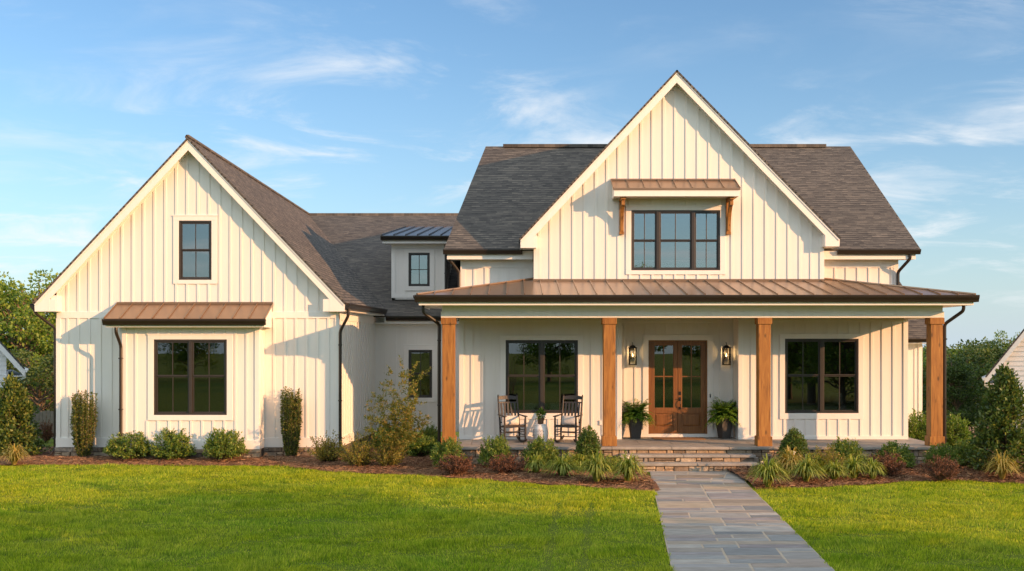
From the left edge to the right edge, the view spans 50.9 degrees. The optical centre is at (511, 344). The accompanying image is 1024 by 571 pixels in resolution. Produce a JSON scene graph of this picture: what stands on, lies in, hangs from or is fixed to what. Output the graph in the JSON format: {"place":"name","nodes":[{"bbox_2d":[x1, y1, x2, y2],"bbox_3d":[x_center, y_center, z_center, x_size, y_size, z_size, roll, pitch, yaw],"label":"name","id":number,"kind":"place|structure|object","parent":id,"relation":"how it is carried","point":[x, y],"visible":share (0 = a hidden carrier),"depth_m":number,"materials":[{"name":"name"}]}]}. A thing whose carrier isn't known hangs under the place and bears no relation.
{"place":"outdoors","nodes":[
{"label":"outdoors","id":0,"kind":"place"},
{"bbox_2d":[38,417,53,441],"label":"brown shrub","id":1,"kind":"object","parent":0,"point":[46,436],"visible":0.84,"depth_m":32.95,"materials":[{"name":"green plant"}]},
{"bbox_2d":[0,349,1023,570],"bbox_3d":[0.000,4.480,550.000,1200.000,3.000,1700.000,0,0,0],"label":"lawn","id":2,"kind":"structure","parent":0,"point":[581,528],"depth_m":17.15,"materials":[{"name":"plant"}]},
{"bbox_2d":[0,341,27,434],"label":"neighbour house","id":3,"kind":"structure","parent":2,"relation":"on","point":[5,352],"depth_m":35.66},
{"bbox_2d":[0,280,51,387],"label":"broadleaf tree","id":4,"kind":"object","parent":2,"relation":"on","point":[4,332],"visible":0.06,"depth_m":69.35,"materials":[{"name":"green plant"}]},
{"bbox_2d":[2,283,53,407],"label":"broadleaf tree","id":5,"kind":"object","parent":2,"relation":"on","point":[52,399],"visible":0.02,"depth_m":72.63,"materials":[{"name":"green plant"}]},
{"bbox_2d":[0,269,59,404],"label":"broadleaf tree","id":6,"kind":"object","parent":2,"relation":"on","point":[32,324],"visible":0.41,"depth_m":66.30,"materials":[{"name":"green plant"}]},
{"bbox_2d":[6,347,53,424],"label":"broadleaf tree","id":7,"kind":"object","parent":2,"relation":"on","point":[35,376],"visible":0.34,"depth_m":61.37,"materials":[{"name":"green plant"}]},
{"bbox_2d":[27,411,53,437],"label":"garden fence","id":8,"kind":"object","parent":2,"relation":"on","point":[41,416],"visible":0.07,"depth_m":46.99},
{"bbox_2d":[362,355,433,453],"bbox_3d":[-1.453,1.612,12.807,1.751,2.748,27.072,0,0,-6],"label":"ornamental tree","id":9,"kind":"object","parent":2,"relation":"on","point":[406,414],"visible":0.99,"depth_m":25.49,"materials":[{"name":"green plant"}]},
{"bbox_2d":[30,70,979,471],"bbox_3d":[0.243,-1.988,34.660,25.367,10.136,19.120,0,0,0],"label":"farmhouse","id":10,"kind":"object","parent":2,"relation":"on","point":[678,230],"visible":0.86,"depth_m":27.93,"materials":[{"name":"white wood"}]},
{"bbox_2d":[147,334,232,420],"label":"window","id":11,"kind":"structure","parent":10,"relation":"in","point":[190,376],"depth_m":29.48,"materials":[{"name":"white metal"}]},
{"bbox_2d":[172,215,217,283],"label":"window","id":12,"kind":"structure","parent":10,"relation":"in","point":[194,236],"depth_m":28.01,"materials":[{"name":"white metal"}]},
{"bbox_2d":[403,344,436,401],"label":"window","id":13,"kind":"structure","parent":10,"relation":"in","point":[426,354],"depth_m":32.99,"materials":[{"name":"white metal"}]},
{"bbox_2d":[404,249,449,290],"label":"window","id":14,"kind":"structure","parent":10,"relation":"in","point":[416,261],"depth_m":33.89,"materials":[{"name":"white wood"}]},
{"bbox_2d":[496,395,527,442],"bbox_3d":[-0.010,1.870,27.067,0.640,1.194,0.910,0,0,-16],"label":"rocking chair","id":15,"kind":"object","parent":10,"relation":"on","point":[505,426],"visible":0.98,"depth_m":27.26,"materials":[{"name":"black paint"}]},
{"bbox_2d":[502,416,518,424],"bbox_3d":[-0.038,1.912,27.165,0.450,0.232,0.146,0,0,-16],"label":"cushion","id":16,"kind":"object","parent":15,"relation":"on","point":[512,420],"visible":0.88,"depth_m":27.12,"materials":[{"name":"white fabric"}]},
{"bbox_2d":[533,424,547,442],"bbox_3d":[0.722,2.228,27.100,0.396,0.458,0.397,0,0,0],"label":"garden stool","id":17,"kind":"object","parent":10,"relation":"on","point":[541,430],"visible":0.88,"depth_m":26.95,"materials":[{"name":"white ceramic"}]},
{"bbox_2d":[535,407,547,423],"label":"potted plant","id":18,"kind":"object","parent":17,"relation":"on","point":[540,413],"visible":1,"depth_m":27.05,"materials":[{"name":"green plant"}]},
{"bbox_2d":[500,335,583,418],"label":"window","id":19,"kind":"structure","parent":10,"relation":"in","point":[540,369],"depth_m":30.50,"materials":[{"name":"white metal"}]},
{"bbox_2d":[553,394,582,442],"bbox_3d":[1.431,1.870,27.066,0.640,1.194,0.910,0,0,19],"label":"rocking chair","id":20,"kind":"object","parent":10,"relation":"on","point":[575,426],"visible":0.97,"depth_m":27.25,"materials":[{"name":"black paint"}]},
{"bbox_2d":[561,416,578,424],"bbox_3d":[1.465,1.912,27.163,0.450,0.232,0.146,0,0,19],"label":"cushion","id":21,"kind":"object","parent":20,"relation":"on","point":[567,420],"visible":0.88,"depth_m":27.12,"materials":[{"name":"white fabric"}]},
{"bbox_2d":[628,342,636,364],"bbox_3d":[3.193,0.240,28.453,0.216,0.599,0.243,0,0,0],"label":"wall lantern","id":22,"kind":"object","parent":10,"relation":"attached to","point":[631,351],"depth_m":28.43,"materials":[{"name":"black metal"}]},
{"bbox_2d":[619,398,655,438],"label":"potted fern","id":23,"kind":"object","parent":10,"relation":"on","point":[634,417],"visible":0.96,"depth_m":28.03,"materials":[{"name":"green plant"}]},
{"bbox_2d":[650,342,676,433],"bbox_3d":[4.045,1.151,28.646,0.725,2.431,0.048,0,0,0],"label":"door","id":24,"kind":"structure","parent":10,"relation":"in","point":[665,419],"depth_m":28.62,"materials":[{"name":"brown wood"}]},
{"bbox_2d":[625,205,725,274],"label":"window","id":25,"kind":"structure","parent":10,"relation":"in","point":[719,255],"depth_m":27.88,"materials":[{"name":"white metal"}]},
{"bbox_2d":[652,437,705,439],"bbox_3d":[4.346,2.447,28.065,1.333,0.017,0.570,0,0,0],"label":"doormat","id":26,"kind":"object","parent":10,"relation":"on","point":[678,438],"visible":1,"depth_m":27.94,"materials":[{"name":"brown fabric"}]},
{"bbox_2d":[678,342,704,433],"bbox_3d":[4.778,1.151,28.605,0.725,2.431,0.129,0,0,0],"label":"door","id":27,"kind":"structure","parent":10,"relation":"in","point":[691,420],"depth_m":28.62,"materials":[{"name":"brown wood"}]},
{"bbox_2d":[704,396,741,438],"bbox_3d":[5.548,1.907,28.171,1.177,1.100,1.074,0,0,0],"label":"potted fern","id":28,"kind":"object","parent":10,"relation":"on","point":[723,418],"visible":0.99,"depth_m":28.04,"materials":[{"name":"green plant"}]},
{"bbox_2d":[722,342,730,364],"bbox_3d":[5.673,0.240,28.453,0.216,0.599,0.243,0,0,0],"label":"wall lantern","id":29,"kind":"object","parent":10,"relation":"attached to","point":[725,351],"depth_m":28.48,"materials":[{"name":"black metal"}]},
{"bbox_2d":[788,391,853,409],"bbox_3d":[8.133,1.787,29.050,1.900,1.040,1.600,0,0,0],"label":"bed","id":30,"kind":"object","parent":10,"relation":"in","point":[831,399],"visible":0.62,"depth_m":28.42,"materials":[{"name":"fabric"}]},
{"bbox_2d":[779,334,863,418],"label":"window","id":31,"kind":"structure","parent":10,"relation":"in","point":[811,365],"depth_m":27.94,"materials":[{"name":"white metal"}]},
{"bbox_2d":[0,446,1023,490],"bbox_3d":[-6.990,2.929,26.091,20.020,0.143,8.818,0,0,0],"label":"planting bed","id":32,"kind":"object","parent":2,"relation":"on","point":[43,453],"visible":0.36,"depth_m":25.56,"materials":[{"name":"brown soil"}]},
{"bbox_2d":[0,443,32,464],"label":"ornamental grass","id":33,"kind":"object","parent":32,"relation":"on","point":[14,455],"depth_m":26.25,"materials":[{"name":"yellow plant"}]},
{"bbox_2d":[0,371,52,455],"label":"shrub","id":34,"kind":"object","parent":32,"relation":"on","point":[17,410],"visible":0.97,"depth_m":28.09,"materials":[{"name":"green plant"}]},
{"bbox_2d":[69,389,97,457],"bbox_3d":[-11.013,2.041,27.643,0.677,1.814,0.697,0,0,-34],"label":"columnar shrub","id":35,"kind":"object","parent":32,"relation":"on","point":[83,436],"visible":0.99,"depth_m":27.51,"materials":[{"name":"green plant"}]},
{"bbox_2d":[102,430,153,458],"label":"round shrub","id":36,"kind":"object","parent":32,"relation":"on","point":[136,449],"visible":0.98,"depth_m":27.08,"materials":[{"name":"green plant"}]},
{"bbox_2d":[148,427,197,459],"bbox_3d":[-8.588,2.525,27.286,1.323,0.858,1.259,0,0,33],"label":"round shrub","id":37,"kind":"object","parent":32,"relation":"on","point":[173,444],"visible":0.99,"depth_m":27.06,"materials":[{"name":"green plant"}]},
{"bbox_2d":[202,427,249,459],"bbox_3d":[-7.239,2.522,27.123,1.210,0.905,1.238,0,0,-36],"label":"round shrub","id":38,"kind":"object","parent":32,"relation":"on","point":[220,446],"visible":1,"depth_m":26.90,"materials":[{"name":"green plant"}]},
{"bbox_2d":[280,386,302,456],"bbox_3d":[-5.682,2.002,27.765,0.561,1.887,0.609,0,0,17],"label":"columnar shrub","id":39,"kind":"object","parent":32,"relation":"on","point":[291,412],"visible":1,"depth_m":27.63,"materials":[{"name":"green plant"}]},
{"bbox_2d":[304,429,348,461],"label":"wispy shrub","id":40,"kind":"object","parent":32,"relation":"on","point":[327,450],"visible":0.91,"depth_m":26.40,"materials":[{"name":"green plant"}]},
{"bbox_2d":[332,430,379,465],"bbox_3d":[-3.670,2.482,25.729,1.181,0.907,1.018,0,0,-40],"label":"wispy shrub","id":41,"kind":"object","parent":32,"relation":"on","point":[363,457],"visible":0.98,"depth_m":25.62,"materials":[{"name":"green plant"}]},
{"bbox_2d":[371,425,405,448],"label":"round shrub","id":42,"kind":"object","parent":32,"relation":"on","point":[377,444],"visible":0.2,"depth_m":29.82,"materials":[{"name":"green plant"}]},
{"bbox_2d":[370,435,410,466],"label":"wispy shrub","id":43,"kind":"object","parent":32,"relation":"on","point":[391,457],"visible":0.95,"depth_m":25.46,"materials":[{"name":"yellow plant"}]},
{"bbox_2d":[399,434,434,456],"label":"round shrub","id":44,"kind":"object","parent":32,"relation":"on","point":[422,446],"visible":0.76,"depth_m":27.68,"materials":[{"name":"green plant"}]},
{"bbox_2d":[419,424,437,442],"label":"round shrub","id":45,"kind":"object","parent":32,"relation":"on","point":[428,432],"visible":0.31,"depth_m":30.34,"materials":[{"name":"green plant"}]},
{"bbox_2d":[429,436,466,467],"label":"round shrub","id":46,"kind":"object","parent":32,"relation":"on","point":[447,447],"visible":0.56,"depth_m":25.07,"materials":[{"name":"green plant"}]},
{"bbox_2d":[436,450,475,474],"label":"brown shrub","id":47,"kind":"object","parent":32,"relation":"on","point":[461,465],"visible":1,"depth_m":24.15,"materials":[{"name":"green plant"}]},
{"bbox_2d":[477,433,513,466],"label":"round shrub","id":48,"kind":"object","parent":32,"relation":"on","point":[497,445],"visible":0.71,"depth_m":25.06,"materials":[{"name":"green plant"}]},
{"bbox_2d":[483,452,529,472],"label":"brown shrub","id":49,"kind":"object","parent":32,"relation":"on","point":[505,464],"visible":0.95,"depth_m":24.21,"materials":[{"name":"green plant"}]},
{"bbox_2d":[520,451,550,471],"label":"lily tuft","id":50,"kind":"object","parent":32,"relation":"on","point":[536,462],"visible":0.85,"depth_m":24.13,"materials":[{"name":"green plant"}]},
{"bbox_2d":[519,435,559,468],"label":"round shrub","id":51,"kind":"object","parent":32,"relation":"on","point":[547,452],"visible":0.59,"depth_m":25.07,"materials":[{"name":"green plant"}]},
{"bbox_2d":[541,452,581,475],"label":"lily tuft","id":52,"kind":"object","parent":32,"relation":"on","point":[562,466],"visible":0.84,"depth_m":23.48,"materials":[{"name":"green plant"}]},
{"bbox_2d":[548,450,588,469],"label":"plant","id":53,"kind":"object","parent":32,"relation":"on","point":[572,454],"visible":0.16,"depth_m":24.80,"materials":[{"name":"green plant"}]},
{"bbox_2d":[572,450,589,469],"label":"lily tuft","id":54,"kind":"object","parent":32,"relation":"on","point":[580,460],"visible":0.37,"depth_m":24.56,"materials":[{"name":"green plant"}]},
{"bbox_2d":[574,424,603,465],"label":"conical shrub","id":55,"kind":"object","parent":32,"relation":"on","point":[588,439],"visible":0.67,"depth_m":25.10,"materials":[{"name":"green plant"}]},
{"bbox_2d":[574,448,615,481],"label":"lily tuft","id":56,"kind":"object","parent":32,"relation":"on","point":[597,467],"visible":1,"depth_m":22.73,"materials":[{"name":"green plant"}]},
{"bbox_2d":[603,453,621,471],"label":"plant","id":57,"kind":"object","parent":32,"relation":"on","point":[613,459],"visible":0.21,"depth_m":24.43,"materials":[{"name":"green plant"}]},
{"bbox_2d":[606,450,648,482],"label":"lily tuft","id":58,"kind":"object","parent":32,"relation":"on","point":[628,467],"visible":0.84,"depth_m":22.62,"materials":[{"name":"green plant"}]},
{"bbox_2d":[743,453,793,486],"bbox_3d":[5.301,2.595,22.205,1.080,0.690,1.113,0,0,0],"label":"lily tuft","id":59,"kind":"object","parent":32,"relation":"on","point":[769,472],"visible":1,"depth_m":22.10,"materials":[{"name":"green plant"}]},
{"bbox_2d":[728,450,1023,489],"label":"planting bed","id":60,"kind":"object","parent":2,"relation":"on","point":[818,480],"visible":0.15,"depth_m":23.47,"materials":[{"name":"brown soil"}]},
{"bbox_2d":[768,445,804,472],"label":"lily tuft","id":61,"kind":"object","parent":60,"relation":"on","point":[789,458],"visible":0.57,"depth_m":23.85,"materials":[{"name":"yellow plant"}]},
{"bbox_2d":[775,426,812,467],"bbox_3d":[6.610,2.432,25.225,0.926,1.044,0.945,0,0,41],"label":"conical shrub","id":62,"kind":"object","parent":60,"relation":"on","point":[793,438],"visible":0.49,"depth_m":25.09,"materials":[{"name":"green plant"}]},
{"bbox_2d":[785,453,828,481],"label":"lily tuft","id":63,"kind":"object","parent":60,"relation":"on","point":[805,470],"visible":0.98,"depth_m":22.81,"materials":[{"name":"green plant"}]},
{"bbox_2d":[805,453,828,472],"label":"plant","id":64,"kind":"object","parent":60,"relation":"on","point":[820,462],"visible":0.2,"depth_m":24.03,"materials":[{"name":"green plant"}]},
{"bbox_2d":[806,444,850,471],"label":"wispy shrub","id":65,"kind":"object","parent":60,"relation":"on","point":[829,455],"visible":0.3,"depth_m":24.19,"materials":[{"name":"green plant"}]},
{"bbox_2d":[820,459,853,478],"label":"lily tuft","id":66,"kind":"object","parent":60,"relation":"on","point":[834,470],"visible":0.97,"depth_m":23.14,"materials":[{"name":"green plant"}]},
{"bbox_2d":[824,436,865,466],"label":"round shrub","id":67,"kind":"object","parent":60,"relation":"on","point":[846,448],"visible":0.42,"depth_m":25.09,"materials":[{"name":"green plant"}]},
{"bbox_2d":[841,454,871,478],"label":"lily tuft","id":68,"kind":"object","parent":60,"relation":"on","point":[853,467],"visible":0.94,"depth_m":23.35,"materials":[{"name":"green plant"}]},
{"bbox_2d":[854,452,885,471],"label":"plant","id":69,"kind":"object","parent":60,"relation":"on","point":[865,460],"visible":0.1,"depth_m":24.32,"materials":[{"name":"green plant"}]},
{"bbox_2d":[859,457,887,478],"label":"lily tuft","id":70,"kind":"object","parent":60,"relation":"on","point":[874,469],"visible":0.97,"depth_m":23.33,"materials":[{"name":"green plant"}]},
{"bbox_2d":[863,449,907,476],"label":"brown shrub","id":71,"kind":"object","parent":60,"relation":"on","point":[891,465],"visible":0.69,"depth_m":23.81,"materials":[{"name":"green plant"}]},
{"bbox_2d":[875,440,916,467],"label":"round shrub","id":72,"kind":"object","parent":60,"relation":"on","point":[907,458],"visible":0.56,"depth_m":25.10,"materials":[{"name":"green plant"}]},
{"bbox_2d":[908,408,925,440],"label":"side shrub","id":73,"kind":"object","parent":60,"relation":"on","point":[917,430],"visible":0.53,"depth_m":29.04,"materials":[{"name":"green plant"}]},
{"bbox_2d":[919,453,963,479],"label":"brown shrub","id":74,"kind":"object","parent":60,"relation":"on","point":[941,469],"visible":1,"depth_m":23.14,"materials":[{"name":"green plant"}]},
{"bbox_2d":[922,442,964,466],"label":"round shrub","id":75,"kind":"object","parent":60,"relation":"on","point":[943,451],"visible":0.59,"depth_m":25.07,"materials":[{"name":"green plant"}]},
{"bbox_2d":[946,413,971,448],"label":"side shrub","id":76,"kind":"object","parent":60,"relation":"on","point":[957,428],"visible":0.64,"depth_m":28.65,"materials":[{"name":"green plant"}]},
{"bbox_2d":[953,436,990,465],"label":"round shrub","id":77,"kind":"object","parent":60,"relation":"on","point":[963,448],"visible":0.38,"depth_m":25.47,"materials":[{"name":"green plant"}]},
{"bbox_2d":[962,362,1023,472],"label":"shrub","id":78,"kind":"object","parent":60,"relation":"on","point":[1002,406],"visible":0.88,"depth_m":24.17,"materials":[{"name":"green plant"}]},
{"bbox_2d":[981,450,1022,478],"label":"lily tuft","id":79,"kind":"object","parent":60,"relation":"on","point":[1001,464],"visible":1,"depth_m":23.35,"materials":[{"name":"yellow plant"}]},
{"bbox_2d":[922,373,956,419],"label":"broadleaf tree","id":80,"kind":"object","parent":2,"relation":"on","point":[923,393],"visible":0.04,"depth_m":46.09,"materials":[{"name":"green plant"}]},
{"bbox_2d":[922,344,981,413],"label":"broadleaf tree","id":81,"kind":"object","parent":2,"relation":"on","point":[924,359],"visible":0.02,"depth_m":65.00,"materials":[{"name":"green plant"}]},
{"bbox_2d":[922,354,984,436],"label":"broadleaf tree","id":82,"kind":"object","parent":2,"relation":"on","point":[955,377],"visible":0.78,"depth_m":43.72,"materials":[{"name":"green plant"}]},
{"bbox_2d":[922,343,997,426],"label":"broadleaf tree","id":83,"kind":"object","parent":2,"relation":"on","point":[975,359],"visible":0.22,"depth_m":59.19,"materials":[{"name":"green plant"}]},
{"bbox_2d":[923,336,1011,425],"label":"broadleaf tree","id":84,"kind":"object","parent":2,"relation":"on","point":[992,342],"visible":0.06,"depth_m":62.97,"materials":[{"name":"green plant"}]},
{"bbox_2d":[968,342,1003,420],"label":"broadleaf tree","id":85,"kind":"object","parent":2,"relation":"on","point":[993,351],"visible":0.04,"depth_m":61.98,"materials":[{"name":"green plant"}]},
{"bbox_2d":[975,342,1011,420],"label":"broadleaf tree","id":86,"kind":"object","parent":2,"relation":"on","point":[988,368],"visible":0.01,"depth_m":56.56,"materials":[{"name":"green plant"}]},
{"bbox_2d":[981,329,1019,350],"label":"broadleaf tree","id":87,"kind":"object","parent":2,"relation":"on","point":[1003,335],"visible":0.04,"depth_m":72.35,"materials":[{"name":"green plant"}]},
{"bbox_2d":[982,329,1023,422],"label":"neighbour house","id":88,"kind":"structure","parent":2,"relation":"on","point":[1013,355],"depth_m":35.51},
{"bbox_2d":[0,0,1023,348],"label":"sky","id":89,"kind":"structure","parent":0,"point":[334,106],"materials":[{"name":"blue"}]},
{"bbox_2d":[650,471,834,570],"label":"stone path","id":90,"kind":"structure","parent":0,"point":[721,520],"depth_m":17.30,"materials":[{"name":"grey stone"}]}
]}

